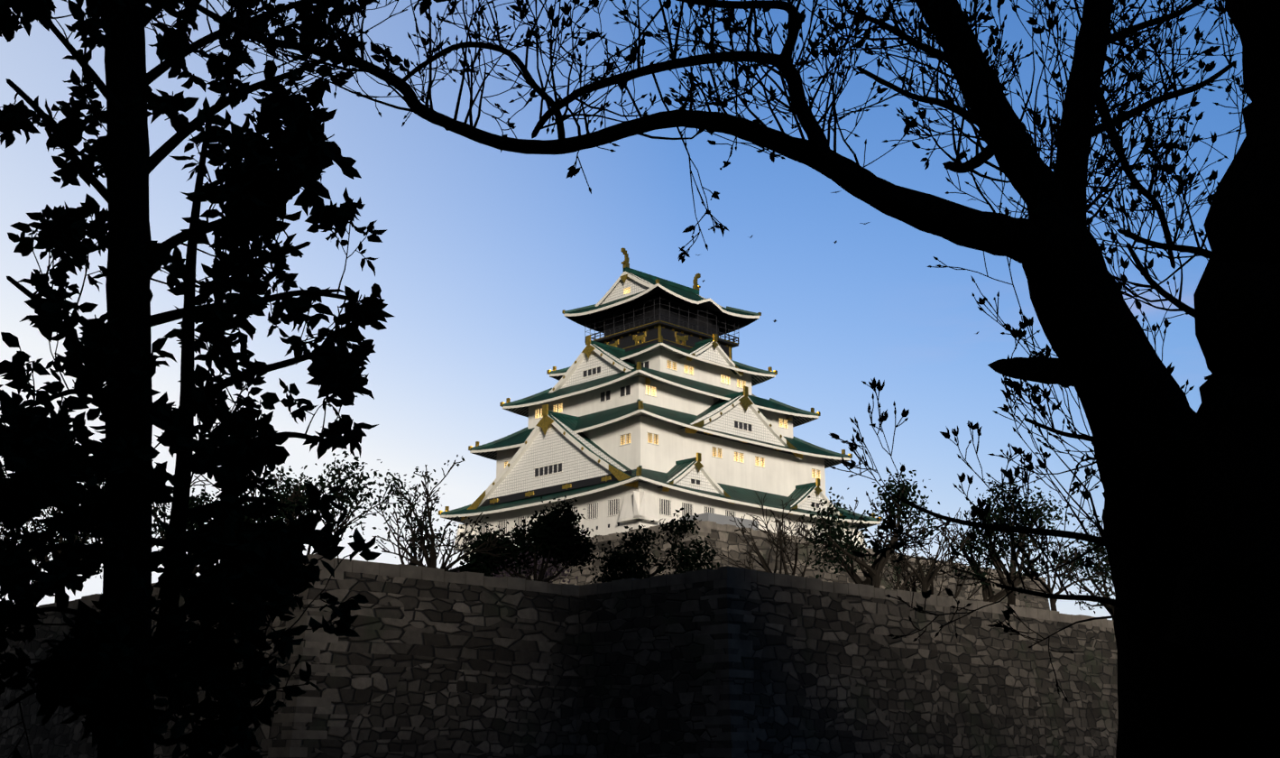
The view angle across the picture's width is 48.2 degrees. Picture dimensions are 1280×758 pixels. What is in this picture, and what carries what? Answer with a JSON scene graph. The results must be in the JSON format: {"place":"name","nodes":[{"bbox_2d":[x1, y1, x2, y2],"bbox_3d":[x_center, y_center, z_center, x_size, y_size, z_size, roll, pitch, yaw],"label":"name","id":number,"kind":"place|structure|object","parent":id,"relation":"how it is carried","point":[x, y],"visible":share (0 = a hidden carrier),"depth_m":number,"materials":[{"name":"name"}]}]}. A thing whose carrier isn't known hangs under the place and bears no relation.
{"place":"outdoors","nodes":[
{"label":"outdoors","id":0,"kind":"place"},
{"bbox_2d":[449,566,465,571],"bbox_3d":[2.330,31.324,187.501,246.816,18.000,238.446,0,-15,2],"label":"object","id":1,"kind":"structure","parent":0,"point":[455,568],"depth_m":209.96,"materials":[{"name":"stone"}]},
{"bbox_2d":[0,451,1115,614],"bbox_3d":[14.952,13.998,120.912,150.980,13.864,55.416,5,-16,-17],"label":"bare trees","id":2,"kind":"object","parent":1,"relation":"on","point":[547,521],"visible":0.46,"depth_m":105.68,"materials":[{"name":"black plant"}]},
{"bbox_2d":[0,460,1115,620],"bbox_3d":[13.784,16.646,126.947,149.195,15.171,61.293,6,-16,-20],"label":"bushes","id":3,"kind":"object","parent":1,"relation":"on","point":[872,576],"visible":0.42,"depth_m":109.14,"materials":[{"name":"black"}]},
{"bbox_2d":[451,531,578,583],"bbox_3d":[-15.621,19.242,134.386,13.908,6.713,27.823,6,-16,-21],"label":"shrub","id":4,"kind":"object","parent":3,"relation":"attached to","point":[539,561],"visible":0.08,"depth_m":125.22,"materials":[{"name":"black plant"}]},
{"bbox_2d":[679,512,758,530],"bbox_3d":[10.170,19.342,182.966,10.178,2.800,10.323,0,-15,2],"label":"stone wall","id":5,"kind":"structure","parent":1,"relation":"on","point":[719,519],"depth_m":180.38,"materials":[{"name":"stone"}]},
{"bbox_2d":[493,525,1049,609],"bbox_3d":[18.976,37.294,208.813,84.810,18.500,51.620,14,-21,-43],"label":"stone wall","id":6,"kind":"structure","parent":1,"relation":"on","point":[733,542],"depth_m":183.38,"materials":[{"name":"grey stone"}]},
{"bbox_2d":[454,285,865,560],"bbox_3d":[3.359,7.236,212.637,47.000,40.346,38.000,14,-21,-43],"label":"castle","id":7,"kind":"structure","parent":6,"relation":"on","point":[783,474],"materials":[{"name":"white paint"}]},
{"bbox_2d":[440,344,878,529],"bbox_3d":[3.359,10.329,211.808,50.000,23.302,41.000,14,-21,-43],"label":"castle soffit","id":8,"kind":"structure","parent":7,"relation":"attached to","point":[797,420],"depth_m":211.55,"materials":[{"name":"white paint"}]},
{"bbox_2d":[440,266,880,521],"bbox_3d":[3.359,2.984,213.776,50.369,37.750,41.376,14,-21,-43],"label":"roof","id":9,"kind":"structure","parent":7,"relation":"attached to","point":[573,423],"depth_m":202.93,"materials":[{"name":"green tile"}]},
{"bbox_2d":[438,247,882,524],"bbox_3d":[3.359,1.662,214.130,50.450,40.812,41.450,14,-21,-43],"label":"roof ornaments","id":10,"kind":"object","parent":7,"relation":"attached to","point":[545,421],"visible":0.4,"depth_m":204.39},
{"bbox_2d":[620,359,721,457],"bbox_3d":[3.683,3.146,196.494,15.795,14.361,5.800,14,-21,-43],"label":"lit windows","id":11,"kind":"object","parent":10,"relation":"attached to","point":[649,435],"visible":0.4,"depth_m":189.83,"materials":[{"name":"yellow glass"}]},
{"bbox_2d":[504,286,820,478],"bbox_3d":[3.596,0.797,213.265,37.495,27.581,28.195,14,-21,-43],"label":"lit windows","id":12,"kind":"structure","parent":7,"relation":"attached to","point":[628,290],"depth_m":206.69,"materials":[{"name":"yellow glass"}]},
{"bbox_2d":[645,374,729,395],"bbox_3d":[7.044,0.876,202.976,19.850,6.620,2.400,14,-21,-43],"label":"lit windows","id":13,"kind":"structure","parent":7,"relation":"attached to","point":[653,391],"depth_m":195.86,"materials":[{"name":"yellow glass"}]},
{"bbox_2d":[0,570,1118,757],"bbox_3d":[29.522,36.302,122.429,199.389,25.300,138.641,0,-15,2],"label":"stone wall","id":14,"kind":"structure","parent":0,"point":[426,668],"depth_m":77.69,"materials":[{"name":"grey stone"}]},
{"bbox_2d":[0,0,1252,619],"label":"sky","id":15,"kind":"structure","parent":0,"point":[483,251],"materials":[{"name":"blue"}]},
{"bbox_2d":[0,0,1279,757],"bbox_3d":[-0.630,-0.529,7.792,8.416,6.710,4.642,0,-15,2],"label":"trees","id":16,"kind":"object","parent":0,"point":[1193,566],"depth_m":7.14,"materials":[{"name":"black plant"}]},
{"bbox_2d":[440,271,880,551],"bbox_3d":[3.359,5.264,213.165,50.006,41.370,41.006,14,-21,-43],"label":"trim","id":17,"kind":"structure","parent":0,"point":[499,479],"depth_m":200.81,"materials":[{"name":"white paint"}]},
{"bbox_2d":[487,271,834,514],"bbox_3d":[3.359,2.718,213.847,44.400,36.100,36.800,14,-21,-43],"label":"gables","id":18,"kind":"structure","parent":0,"point":[553,445],"depth_m":198.50,"materials":[{"name":"white paint"}]},
{"bbox_2d":[696,190,979,333],"bbox_3d":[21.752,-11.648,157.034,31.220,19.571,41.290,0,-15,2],"label":"bird","id":19,"kind":"object","parent":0,"point":[775,320],"visible":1,"depth_m":153.10},
{"label":"ground","id":20,"kind":"structure","parent":0,"visible":0},
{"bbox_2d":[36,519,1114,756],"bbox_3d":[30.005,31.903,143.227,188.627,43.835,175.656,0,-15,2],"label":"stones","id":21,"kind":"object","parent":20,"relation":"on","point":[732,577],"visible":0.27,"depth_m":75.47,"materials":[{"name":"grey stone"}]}
]}

